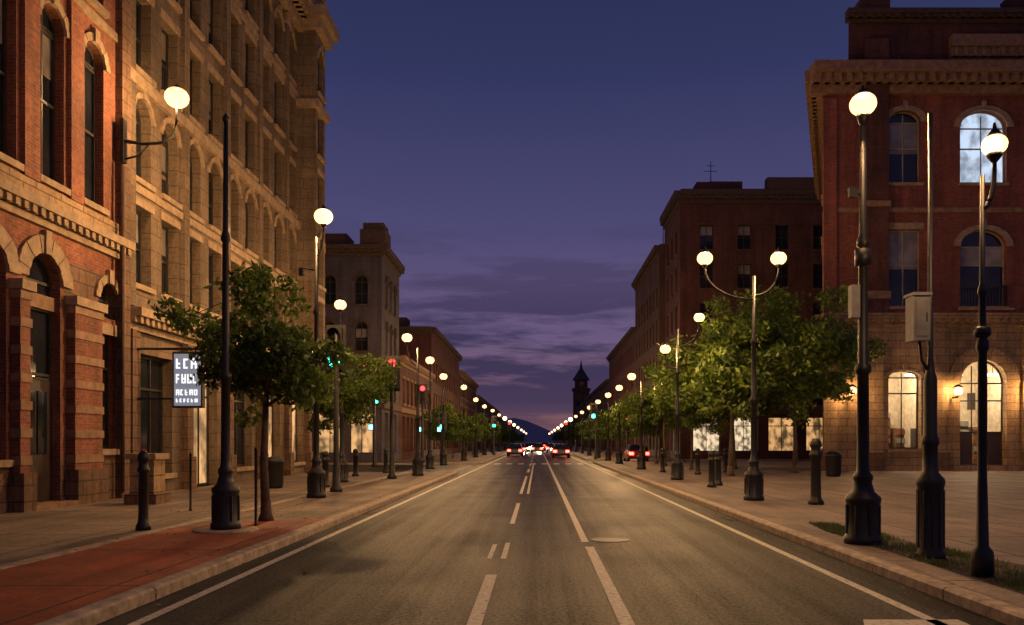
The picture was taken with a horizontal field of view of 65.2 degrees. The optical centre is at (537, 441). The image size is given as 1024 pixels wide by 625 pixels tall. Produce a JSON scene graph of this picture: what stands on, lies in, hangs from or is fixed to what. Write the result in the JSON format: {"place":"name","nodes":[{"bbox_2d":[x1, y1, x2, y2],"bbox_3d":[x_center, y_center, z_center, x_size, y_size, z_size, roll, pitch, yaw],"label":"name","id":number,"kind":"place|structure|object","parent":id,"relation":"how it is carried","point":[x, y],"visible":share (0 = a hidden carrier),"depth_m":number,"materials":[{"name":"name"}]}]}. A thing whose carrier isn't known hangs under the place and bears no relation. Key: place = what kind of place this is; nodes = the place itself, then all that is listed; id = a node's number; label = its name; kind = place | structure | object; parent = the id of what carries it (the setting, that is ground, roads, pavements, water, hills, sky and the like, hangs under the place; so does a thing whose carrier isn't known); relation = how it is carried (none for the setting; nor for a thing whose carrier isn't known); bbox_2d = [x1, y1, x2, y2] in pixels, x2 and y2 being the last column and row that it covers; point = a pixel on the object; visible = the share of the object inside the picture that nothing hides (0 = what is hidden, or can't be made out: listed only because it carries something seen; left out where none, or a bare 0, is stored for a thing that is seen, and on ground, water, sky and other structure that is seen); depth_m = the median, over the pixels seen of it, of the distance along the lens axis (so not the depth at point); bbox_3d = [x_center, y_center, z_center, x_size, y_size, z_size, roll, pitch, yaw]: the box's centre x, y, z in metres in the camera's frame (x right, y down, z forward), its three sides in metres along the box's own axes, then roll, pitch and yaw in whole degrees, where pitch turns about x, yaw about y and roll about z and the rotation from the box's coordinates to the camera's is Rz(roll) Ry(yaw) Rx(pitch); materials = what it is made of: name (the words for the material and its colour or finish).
{"place":"outdoors","nodes":[
{"label":"outdoors","id":0,"kind":"place"},
{"bbox_2d":[0,472,457,624],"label":"pavement","id":1,"kind":"structure","parent":0,"point":[24,535],"depth_m":16.11,"materials":[{"name":"stone"}]},
{"bbox_2d":[0,0,114,513],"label":"walls","id":2,"kind":"structure","parent":1,"relation":"on","point":[89,267],"depth_m":19.75,"materials":[{"name":"red brick"}]},
{"bbox_2d":[0,0,107,501],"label":"windows","id":3,"kind":"structure","parent":2,"relation":"attached to","point":[40,389],"depth_m":19.43,"materials":[{"name":"glass"}]},
{"bbox_2d":[0,0,135,512],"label":"trim","id":4,"kind":"structure","parent":2,"relation":"attached to","point":[26,194],"depth_m":19.87,"materials":[{"name":"brown stone"}]},
{"bbox_2d":[120,84,183,163],"bbox_3d":[-10.575,-8.790,22.100,1.850,2.180,0.640,0,0,0],"label":"wall lamp","id":5,"kind":"object","parent":4,"relation":"attached to","point":[124,141],"visible":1,"depth_m":22.07,"materials":[{"name":"black metal"}]},
{"bbox_2d":[135,450,150,530],"bbox_3d":[-7.000,0.860,14.200,0.255,1.420,0.255,0,0,0],"label":"bollard","id":6,"kind":"object","parent":1,"relation":"on","point":[143,522],"visible":1,"depth_m":14.13,"materials":[{"name":"black metal"}]},
{"bbox_2d":[124,453,170,504],"bbox_3d":[-9.900,0.935,20.300,0.800,1.270,0.800,0,0,0],"label":"stone pedestal","id":7,"kind":"object","parent":1,"relation":"on","point":[156,480],"visible":0.7,"depth_m":20.00,"materials":[{"name":"stone"}]},
{"bbox_2d":[0,518,324,624],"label":"red paving","id":8,"kind":"structure","parent":1,"relation":"on","point":[57,585],"depth_m":9.95,"materials":[{"name":"red brick"}]},
{"bbox_2d":[192,113,258,533],"bbox_3d":[-5.500,-2.100,14.100,1.100,7.380,1.100,0,0,0],"label":"street pole","id":9,"kind":"object","parent":8,"relation":"on","point":[225,505],"visible":0.98,"depth_m":14.04,"materials":[{"name":"black metal"}]},
{"bbox_2d":[253,447,257,525],"bbox_3d":[-5.250,0.835,14.900,0.092,1.470,0.092,0,0,23],"label":"slim post","id":10,"kind":"object","parent":8,"relation":"on","point":[255,486],"visible":0.97,"depth_m":14.88,"materials":[{"name":"black metal"}]},
{"bbox_2d":[188,453,192,510],"bbox_3d":[-7.900,0.910,18.200,0.092,1.320,0.092,0,0,-23],"label":"slim post","id":11,"kind":"object","parent":1,"relation":"on","point":[190,481],"visible":1,"depth_m":18.18,"materials":[{"name":"black metal"}]},
{"bbox_2d":[0,462,449,569],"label":"paving border","id":12,"kind":"object","parent":1,"relation":"on","point":[34,559],"visible":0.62,"depth_m":12.76,"materials":[{"name":"stone"}]},
{"bbox_2d":[136,0,324,490],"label":"walls","id":13,"kind":"structure","parent":1,"relation":"on","point":[305,176],"depth_m":31.17,"materials":[{"name":"beige stone"}]},
{"bbox_2d":[136,0,318,485],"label":"windows","id":14,"kind":"structure","parent":13,"relation":"attached to","point":[151,410],"depth_m":27.66,"materials":[{"name":"grey"}]},
{"bbox_2d":[131,0,338,489],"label":"trim","id":15,"kind":"structure","parent":13,"relation":"attached to","point":[301,15],"depth_m":29.19,"materials":[{"name":"brown stone"}]},
{"bbox_2d":[137,331,204,407],"bbox_3d":[-10.600,-2.087,22.889,2.100,2.254,0.202,0,0,0],"label":"shop sign","id":16,"kind":"object","parent":15,"relation":"attached to","point":[187,392],"visible":0.88,"depth_m":22.80,"materials":[{"name":"grey"}]},
{"bbox_2d":[147,259,357,520],"bbox_3d":[-5.551,-0.986,15.758,3.900,5.122,3.726,0,0,-15],"label":"street tree","id":17,"kind":"object","parent":1,"relation":"on","point":[288,361],"visible":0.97,"depth_m":15.36,"materials":[{"name":"green plant"}]},
{"bbox_2d":[268,456,284,487],"bbox_3d":[-8.900,1.030,27.000,0.720,1.080,0.702,0,0,0],"label":"trash can","id":18,"kind":"object","parent":1,"relation":"on","point":[276,470],"visible":0.76,"depth_m":26.74,"materials":[{"name":"black metal"}]},
{"bbox_2d":[299,204,328,497],"bbox_3d":[-6.210,-2.534,22.400,0.940,8.209,0.526,0,0,0],"label":"street lamp","id":19,"kind":"object","parent":1,"relation":"on","point":[316,482],"visible":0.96,"depth_m":22.33,"materials":[{"name":"black metal"}]},
{"bbox_2d":[321,451,329,486],"bbox_3d":[-7.300,0.945,27.500,0.330,1.250,0.330,0,0,0],"label":"bollard","id":20,"kind":"object","parent":1,"relation":"on","point":[325,460],"visible":0.81,"depth_m":27.41,"materials":[{"name":"black metal"}]},
{"bbox_2d":[326,325,345,491],"bbox_3d":[-6.360,-1.052,25.017,0.624,5.244,0.433,0,0,0],"label":"traffic light","id":21,"kind":"object","parent":1,"relation":"on","point":[335,333],"visible":0.63,"depth_m":24.94,"materials":[{"name":"black metal"}]},
{"bbox_2d":[337,296,348,481],"bbox_3d":[-7.605,-2.024,31.000,0.550,7.188,0.526,0,0,0],"label":"street lamp","id":22,"kind":"object","parent":1,"relation":"on","point":[343,463],"visible":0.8,"depth_m":30.92,"materials":[{"name":"black metal"}]},
{"bbox_2d":[284,347,402,434],"bbox_3d":[-7.856,-1.179,32.574,4.682,5.505,5.468,0,0,14],"label":"street tree","id":23,"kind":"object","parent":1,"relation":"on","point":[356,387],"visible":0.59,"depth_m":32.05,"materials":[{"name":"green plant"}]},
{"bbox_2d":[352,449,358,476],"bbox_3d":[-8.200,0.945,36.000,0.330,1.250,0.330,0,0,0],"label":"bollard","id":24,"kind":"object","parent":1,"relation":"on","point":[355,463],"visible":1,"depth_m":35.91,"materials":[{"name":"black metal"}]},
{"bbox_2d":[385,356,399,478],"bbox_3d":[-6.200,-1.042,34.010,0.624,5.224,0.420,0,0,0],"label":"traffic light","id":25,"kind":"object","parent":1,"relation":"on","point":[391,475],"visible":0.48,"depth_m":33.94,"materials":[{"name":"black metal"}]},
{"bbox_2d":[404,331,423,475],"bbox_3d":[-5.785,-1.778,37.000,1.010,6.695,0.526,0,0,0],"label":"street lamp","id":26,"kind":"object","parent":1,"relation":"on","point":[417,465],"visible":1,"depth_m":36.93,"materials":[{"name":"black metal"}]},
{"bbox_2d":[321,445,508,464],"bbox_3d":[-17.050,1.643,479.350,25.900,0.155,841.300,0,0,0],"label":"pavement","id":27,"kind":"structure","parent":0,"point":[481,459],"depth_m":69.87,"materials":[{"name":"grey concrete"}]},
{"bbox_2d":[312,256,398,461],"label":"walls","id":28,"kind":"structure","parent":27,"relation":"on","point":[375,315],"depth_m":60.00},
{"bbox_2d":[325,233,353,243],"bbox_3d":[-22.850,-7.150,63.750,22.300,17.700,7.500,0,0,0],"label":"roof","id":29,"kind":"structure","parent":28,"relation":"on","point":[337,238],"depth_m":61.50,"materials":[{"name":"brown brick"}]},
{"bbox_2d":[319,276,389,452],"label":"windows","id":30,"kind":"structure","parent":28,"relation":"attached to","point":[361,439],"depth_m":60.28,"materials":[{"name":"grey glass"}]},
{"bbox_2d":[321,223,404,411],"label":"trim","id":31,"kind":"structure","parent":28,"relation":"attached to","point":[375,239],"depth_m":59.87,"materials":[{"name":"stone"}]},
{"bbox_2d":[399,365,428,459],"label":"walls","id":32,"kind":"structure","parent":27,"relation":"on","point":[407,393],"depth_m":72.95,"materials":[{"name":"brick"}]},
{"bbox_2d":[398,355,434,417],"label":"trim","id":33,"kind":"structure","parent":32,"relation":"attached to","point":[405,362],"depth_m":73.26,"materials":[{"name":"beige stone"}]},
{"bbox_2d":[419,384,426,462],"bbox_3d":[-8.544,-1.342,59.010,0.712,5.824,0.420,0,0,0],"label":"traffic light","id":34,"kind":"object","parent":27,"relation":"on","point":[422,394],"visible":0.88,"depth_m":58.97,"materials":[{"name":"black metal"}]},
{"bbox_2d":[399,334,458,455],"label":"walls","id":35,"kind":"structure","parent":27,"relation":"on","point":[427,345],"depth_m":93.32,"materials":[{"name":"brick"}]},
{"bbox_2d":[399,326,462,403],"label":"trim","id":36,"kind":"structure","parent":35,"relation":"attached to","point":[436,333],"depth_m":90.55,"materials":[{"name":"brown stone"}]},
{"bbox_2d":[437,411,446,451],"bbox_3d":[-7.144,-0.342,59.510,0.712,3.824,0.420,0,0,0],"label":"traffic light","id":37,"kind":"object","parent":27,"relation":"on","point":[439,427],"visible":0.56,"depth_m":59.50,"materials":[{"name":"black metal"}]},
{"bbox_2d":[439,371,447,465],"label":"street lamp","id":38,"kind":"object","parent":27,"relation":"on","point":[443,458],"visible":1,"depth_m":52.52,"materials":[{"name":"black metal"}]},
{"bbox_2d":[420,402,469,460],"bbox_3d":[-7.479,-0.815,65.019,4.168,4.771,4.059,0,0,-18],"label":"street tree","id":39,"kind":"object","parent":27,"relation":"on","point":[452,423],"visible":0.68,"depth_m":64.29,"materials":[{"name":"green plant"}]},
{"bbox_2d":[435,406,475,457],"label":"street tree","id":40,"kind":"object","parent":27,"relation":"on","point":[470,423],"visible":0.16,"depth_m":74.82,"materials":[{"name":"green plant"}]},
{"bbox_2d":[461,384,466,460],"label":"street lamp","id":41,"kind":"object","parent":27,"relation":"on","point":[463,454],"visible":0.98,"depth_m":65.92,"materials":[{"name":"black metal"}]},
{"bbox_2d":[459,376,475,451],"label":"walls","id":42,"kind":"structure","parent":27,"relation":"on","point":[469,395],"depth_m":133.14,"materials":[{"name":"brown brick"}]},
{"bbox_2d":[459,370,478,411],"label":"trim","id":43,"kind":"structure","parent":42,"relation":"attached to","point":[468,378],"depth_m":131.18,"materials":[{"name":"brown stone"}]},
{"bbox_2d":[456,416,486,455],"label":"street tree","id":44,"kind":"object","parent":27,"relation":"on","point":[472,432],"visible":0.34,"depth_m":87.56,"materials":[{"name":"green plant"}]},
{"bbox_2d":[469,413,489,453],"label":"street tree","id":45,"kind":"object","parent":27,"relation":"on","point":[478,419],"visible":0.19,"depth_m":98.58,"materials":[{"name":"green plant"}]},
{"bbox_2d":[476,399,497,448],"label":"walls","id":46,"kind":"structure","parent":27,"relation":"on","point":[480,406],"depth_m":179.75,"materials":[{"name":"brick"}]},
{"bbox_2d":[476,395,499,422],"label":"trim","id":47,"kind":"structure","parent":46,"relation":"attached to","point":[485,402],"depth_m":178.12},
{"bbox_2d":[491,416,496,454],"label":"traffic light","id":48,"kind":"object","parent":27,"relation":"on","point":[493,422],"visible":1,"depth_m":94.95,"materials":[{"name":"black metal"}]},
{"bbox_2d":[321,461,592,473],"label":"side street","id":49,"kind":"structure","parent":0,"point":[380,468],"depth_m":50.59,"materials":[{"name":"grey asphalt"}]},
{"bbox_2d":[358,361,381,466],"bbox_3d":[-10.550,-1.742,50.025,1.524,6.624,0.450,0,0,0],"label":"traffic light","id":50,"kind":"object","parent":49,"relation":"on","point":[373,428],"visible":0.29,"depth_m":49.94,"materials":[{"name":"black metal"}]},
{"bbox_2d":[425,355,434,468],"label":"street lamp","id":51,"kind":"object","parent":49,"relation":"on","point":[429,460],"visible":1,"depth_m":45.92,"materials":[{"name":"black metal"}]},
{"bbox_2d":[623,444,649,460],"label":"car","id":52,"kind":"object","parent":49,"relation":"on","point":[631,451],"visible":0.73,"depth_m":66.73,"materials":[{"name":"red paint"}]},
{"bbox_2d":[506,418,560,441],"bbox_3d":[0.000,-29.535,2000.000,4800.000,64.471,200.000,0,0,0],"label":"hills","id":53,"kind":"structure","parent":0,"point":[535,433],"depth_m":1939.22,"materials":[{"name":"blue"}]},
{"bbox_2d":[155,442,942,598],"bbox_3d":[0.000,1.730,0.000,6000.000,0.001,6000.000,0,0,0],"label":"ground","id":54,"kind":"structure","parent":0,"point":[541,442],"depth_m":26.12,"materials":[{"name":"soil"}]},
{"bbox_2d":[848,23,848,59],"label":"roof","id":55,"kind":"structure","parent":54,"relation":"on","point":[848,41],"depth_m":43.94,"materials":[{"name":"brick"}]},
{"bbox_2d":[97,447,1005,624],"bbox_3d":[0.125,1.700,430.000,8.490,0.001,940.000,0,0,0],"label":"road","id":56,"kind":"structure","parent":0,"point":[684,567],"depth_m":10.15,"materials":[{"name":"grey asphalt"}]},
{"bbox_2d":[295,469,665,583],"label":"asphalt patches","id":57,"kind":"object","parent":56,"relation":"on","point":[387,557],"visible":1,"depth_m":13.06,"materials":[{"name":"grey asphalt"}]},
{"bbox_2d":[507,444,522,455],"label":"car","id":58,"kind":"object","parent":56,"relation":"on","point":[514,448],"visible":0.98,"depth_m":89.87,"materials":[{"name":"paint"}]},
{"bbox_2d":[128,453,969,624],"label":"road markings","id":59,"kind":"object","parent":56,"relation":"on","point":[621,612],"visible":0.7,"depth_m":9.69,"materials":[{"name":"paint"}]},
{"bbox_2d":[552,444,569,457],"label":"car","id":60,"kind":"object","parent":56,"relation":"on","point":[560,450],"visible":1,"depth_m":82.09,"materials":[{"name":"paint"}]},
{"bbox_2d":[591,537,628,541],"bbox_3d":[1.250,1.695,13.800,0.660,0.008,0.660,0,0,0],"label":"manhole cover","id":61,"kind":"object","parent":56,"relation":"on","point":[608,539],"visible":1,"depth_m":13.83,"materials":[{"name":"black metal"}]},
{"bbox_2d":[325,0,1003,431],"label":"sky","id":62,"kind":"structure","parent":0,"point":[521,162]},
{"bbox_2d":[568,445,821,460],"bbox_3d":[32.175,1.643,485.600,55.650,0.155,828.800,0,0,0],"label":"pavement","id":63,"kind":"structure","parent":0,"point":[584,456],"depth_m":73.99,"materials":[{"name":"grey concrete"}]},
{"bbox_2d":[572,361,590,445],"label":"clock tower","id":64,"kind":"structure","parent":63,"relation":"on","point":[581,390],"depth_m":256.00,"materials":[{"name":"stone"}]},
{"bbox_2d":[577,405,585,446],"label":"walls","id":65,"kind":"structure","parent":63,"relation":"on","point":[579,413],"depth_m":225.19,"materials":[{"name":"brick"}]},
{"bbox_2d":[576,416,593,440],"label":"street tree","id":66,"kind":"object","parent":63,"relation":"on","point":[585,429],"visible":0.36,"depth_m":125.99,"materials":[{"name":"green plant"}]},
{"bbox_2d":[590,403,597,458],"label":"traffic light","id":67,"kind":"object","parent":63,"relation":"on","point":[593,411],"visible":1,"depth_m":71.76,"materials":[{"name":"black metal"}]},
{"bbox_2d":[586,384,608,449],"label":"walls","id":68,"kind":"structure","parent":63,"relation":"on","point":[602,400],"depth_m":157.50,"materials":[{"name":"brown brick"}]},
{"bbox_2d":[584,379,608,414],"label":"trim","id":69,"kind":"structure","parent":68,"relation":"attached to","point":[602,385],"depth_m":158.13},
{"bbox_2d":[590,409,615,453],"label":"street tree","id":70,"kind":"object","parent":63,"relation":"on","point":[601,434],"visible":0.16,"depth_m":97.38,"materials":[{"name":"green plant"}]},
{"bbox_2d":[605,392,610,460],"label":"street lamp","id":71,"kind":"object","parent":63,"relation":"on","point":[607,454],"visible":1,"depth_m":65.92,"materials":[{"name":"black metal"}]},
{"bbox_2d":[597,411,632,452],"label":"street tree","id":72,"kind":"object","parent":63,"relation":"on","point":[602,423],"visible":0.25,"depth_m":85.41,"materials":[{"name":"green plant"}]},
{"bbox_2d":[603,400,639,443],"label":"street tree","id":73,"kind":"object","parent":63,"relation":"on","point":[615,428],"visible":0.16,"depth_m":76.41,"materials":[{"name":"green plant"}]},
{"bbox_2d":[609,334,634,451],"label":"walls","id":74,"kind":"structure","parent":63,"relation":"on","point":[626,358],"depth_m":116.88,"materials":[{"name":"brick"}]},
{"bbox_2d":[606,327,634,408],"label":"trim","id":75,"kind":"structure","parent":74,"relation":"attached to","point":[626,337],"depth_m":115.55,"materials":[{"name":"brown stone"}]},
{"bbox_2d":[611,396,668,460],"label":"street tree","id":76,"kind":"object","parent":63,"relation":"on","point":[623,419],"visible":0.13,"depth_m":65.72,"materials":[{"name":"green plant"}]},
{"bbox_2d":[635,253,664,456],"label":"walls","id":77,"kind":"structure","parent":63,"relation":"on","point":[655,331],"depth_m":87.31,"materials":[{"name":"brown brick"}]},
{"bbox_2d":[631,244,664,387],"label":"trim","id":78,"kind":"structure","parent":77,"relation":"attached to","point":[656,250],"depth_m":88.30,"materials":[{"name":"brown stone"}]},
{"bbox_2d":[665,204,821,458],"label":"walls","id":79,"kind":"structure","parent":63,"relation":"on","point":[683,281],"depth_m":72.00,"materials":[{"name":"brick"}]},
{"bbox_2d":[693,161,741,188],"bbox_3d":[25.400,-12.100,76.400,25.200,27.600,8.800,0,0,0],"label":"roof","id":80,"kind":"structure","parent":79,"relation":"on","point":[720,185],"depth_m":73.50,"materials":[{"name":"brown brick"}]},
{"bbox_2d":[660,177,821,413],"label":"trim","id":81,"kind":"structure","parent":79,"relation":"attached to","point":[788,190],"depth_m":71.80,"materials":[{"name":"brown stone"}]},
{"bbox_2d":[693,226,821,450],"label":"windows","id":82,"kind":"structure","parent":79,"relation":"attached to","point":[780,435],"depth_m":72.28,"materials":[{"name":"grey glass"}]},
{"bbox_2d":[593,461,1023,624],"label":"pavement","id":83,"kind":"structure","parent":0,"point":[786,494],"depth_m":19.04,"materials":[{"name":"grey concrete"}]},
{"bbox_2d":[615,383,622,463],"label":"street lamp","id":84,"kind":"object","parent":83,"relation":"on","point":[619,456],"visible":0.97,"depth_m":56.92,"materials":[{"name":"black metal"}]},
{"bbox_2d":[629,371,645,468],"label":"street lamp","id":85,"kind":"object","parent":83,"relation":"on","point":[641,457],"visible":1,"depth_m":45.53,"materials":[{"name":"black metal"}]},
{"bbox_2d":[626,407,670,462],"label":"street tree","id":86,"kind":"object","parent":83,"relation":"on","point":[649,424],"visible":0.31,"depth_m":58.36,"materials":[{"name":"green plant"}]},
{"bbox_2d":[614,365,703,465],"bbox_3d":[8.198,-1.702,50.961,6.507,6.552,5.572,0,0,11],"label":"street tree","id":87,"kind":"object","parent":83,"relation":"on","point":[647,404],"visible":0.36,"depth_m":50.80,"materials":[{"name":"green plant"}]},
{"bbox_2d":[662,310,701,479],"bbox_3d":[5.940,-1.921,32.900,1.840,6.981,0.526,0,0,0],"label":"double street lamp","id":88,"kind":"object","parent":83,"relation":"on","point":[677,469],"visible":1,"depth_m":32.83,"materials":[{"name":"black metal"}]},
{"bbox_2d":[649,374,729,469],"bbox_3d":[8.523,-1.205,44.543,4.725,5.556,5.518,0,0,11],"label":"street tree","id":89,"kind":"object","parent":83,"relation":"on","point":[689,418],"visible":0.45,"depth_m":43.84,"materials":[{"name":"green plant"}]},
{"bbox_2d":[707,451,716,486],"bbox_3d":[6.000,0.945,27.600,0.330,1.250,0.330,0,0,0],"label":"bollard","id":90,"kind":"object","parent":83,"relation":"on","point":[711,460],"visible":0.98,"depth_m":27.51,"materials":[{"name":"black metal"}]},
{"bbox_2d":[715,450,722,485],"bbox_3d":[6.450,0.945,28.600,0.330,1.250,0.330,0,0,0],"label":"bollard","id":91,"kind":"object","parent":83,"relation":"on","point":[718,458],"visible":0.91,"depth_m":28.51,"materials":[{"name":"black metal"}]},
{"bbox_2d":[671,372,779,468],"bbox_3d":[11.418,-2.194,46.005,7.485,7.537,6.410,0,0,-19],"label":"street tree","id":92,"kind":"object","parent":83,"relation":"on","point":[771,408],"visible":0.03,"depth_m":46.47,"materials":[{"name":"green plant"}]},
{"bbox_2d":[637,314,825,475],"bbox_3d":[8.772,-2.096,36.988,8.136,7.340,6.968,0,0,-22],"label":"street tree","id":93,"kind":"object","parent":83,"relation":"on","point":[723,381],"visible":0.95,"depth_m":35.85,"materials":[{"name":"green plant"}]},
{"bbox_2d":[700,247,782,500],"bbox_3d":[5.455,-1.817,21.400,2.390,6.774,0.526,0,0,0],"label":"double street lamp","id":94,"kind":"object","parent":83,"relation":"on","point":[753,483],"visible":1,"depth_m":21.34,"materials":[{"name":"black metal"}]},
{"bbox_2d":[692,284,889,472],"bbox_3d":[13.414,-3.133,40.472,9.748,9.419,7.609,0,0,-40],"label":"street tree","id":95,"kind":"object","parent":83,"relation":"on","point":[825,340],"visible":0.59,"depth_m":38.90,"materials":[{"name":"green plant"}]},
{"bbox_2d":[599,462,1023,607],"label":"kerbside strip","id":96,"kind":"object","parent":83,"relation":"on","point":[1011,597],"visible":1,"depth_m":10.90,"materials":[{"name":"grey concrete"}]},
{"bbox_2d":[808,438,823,504],"bbox_3d":[6.950,0.745,20.000,0.390,1.650,0.390,0,0,0],"label":"bollard","id":97,"kind":"object","parent":83,"relation":"on","point":[815,454],"visible":1,"depth_m":19.89,"materials":[{"name":"black metal"}]},
{"bbox_2d":[824,451,841,476],"bbox_3d":[13.300,0.995,36.000,0.780,1.150,0.760,0,0,0],"label":"trash can","id":98,"kind":"object","parent":83,"relation":"on","point":[833,462],"visible":1,"depth_m":35.72,"materials":[{"name":"black metal"}]},
{"bbox_2d":[843,85,882,545],"bbox_3d":[5.000,-1.957,12.300,0.567,7.054,0.553,0,0,0],"label":"street lamp","id":99,"kind":"object","parent":83,"relation":"on","point":[863,499],"visible":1,"depth_m":12.23,"materials":[{"name":"black metal"}]},
{"bbox_2d":[809,520,1023,592],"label":"grass","id":100,"kind":"structure","parent":83,"relation":"on","point":[832,528],"depth_m":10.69,"materials":[{"name":"green plant"}]},
{"bbox_2d":[903,112,945,558],"bbox_3d":[5.240,-1.430,10.800,0.500,6.000,0.380,0,0,0],"label":"utility pole","id":101,"kind":"object","parent":100,"relation":"on","point":[930,511],"visible":1,"depth_m":10.72,"materials":[{"name":"black metal"}]},
{"bbox_2d":[971,122,1002,577],"bbox_3d":[5.220,-1.058,9.250,0.400,5.256,0.280,0,0,0],"label":"street lamp","id":102,"kind":"object","parent":100,"relation":"on","point":[982,558],"visible":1,"depth_m":9.21,"materials":[{"name":"black metal"}]},
{"bbox_2d":[822,0,1023,470],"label":"walls","id":103,"kind":"structure","parent":83,"relation":"on","point":[918,41],"depth_m":43.00,"materials":[{"name":"brick"}]},
{"bbox_2d":[805,7,1023,470],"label":"trim","id":104,"kind":"structure","parent":103,"relation":"attached to","point":[983,64],"depth_m":42.80,"materials":[{"name":"stone"}]},
{"bbox_2d":[889,112,1003,464],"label":"windows","id":105,"kind":"structure","parent":103,"relation":"attached to","point":[976,146],"depth_m":43.30,"materials":[{"name":"glass"}]},
{"bbox_2d":[889,362,1000,462],"bbox_3d":[31.600,-2.065,45.750,28.800,7.270,4.500,0,0,0],"label":"interior","id":106,"kind":"object","parent":83,"relation":"on","point":[909,416],"visible":0.18,"depth_m":47.19,"materials":[{"name":"yellow"}]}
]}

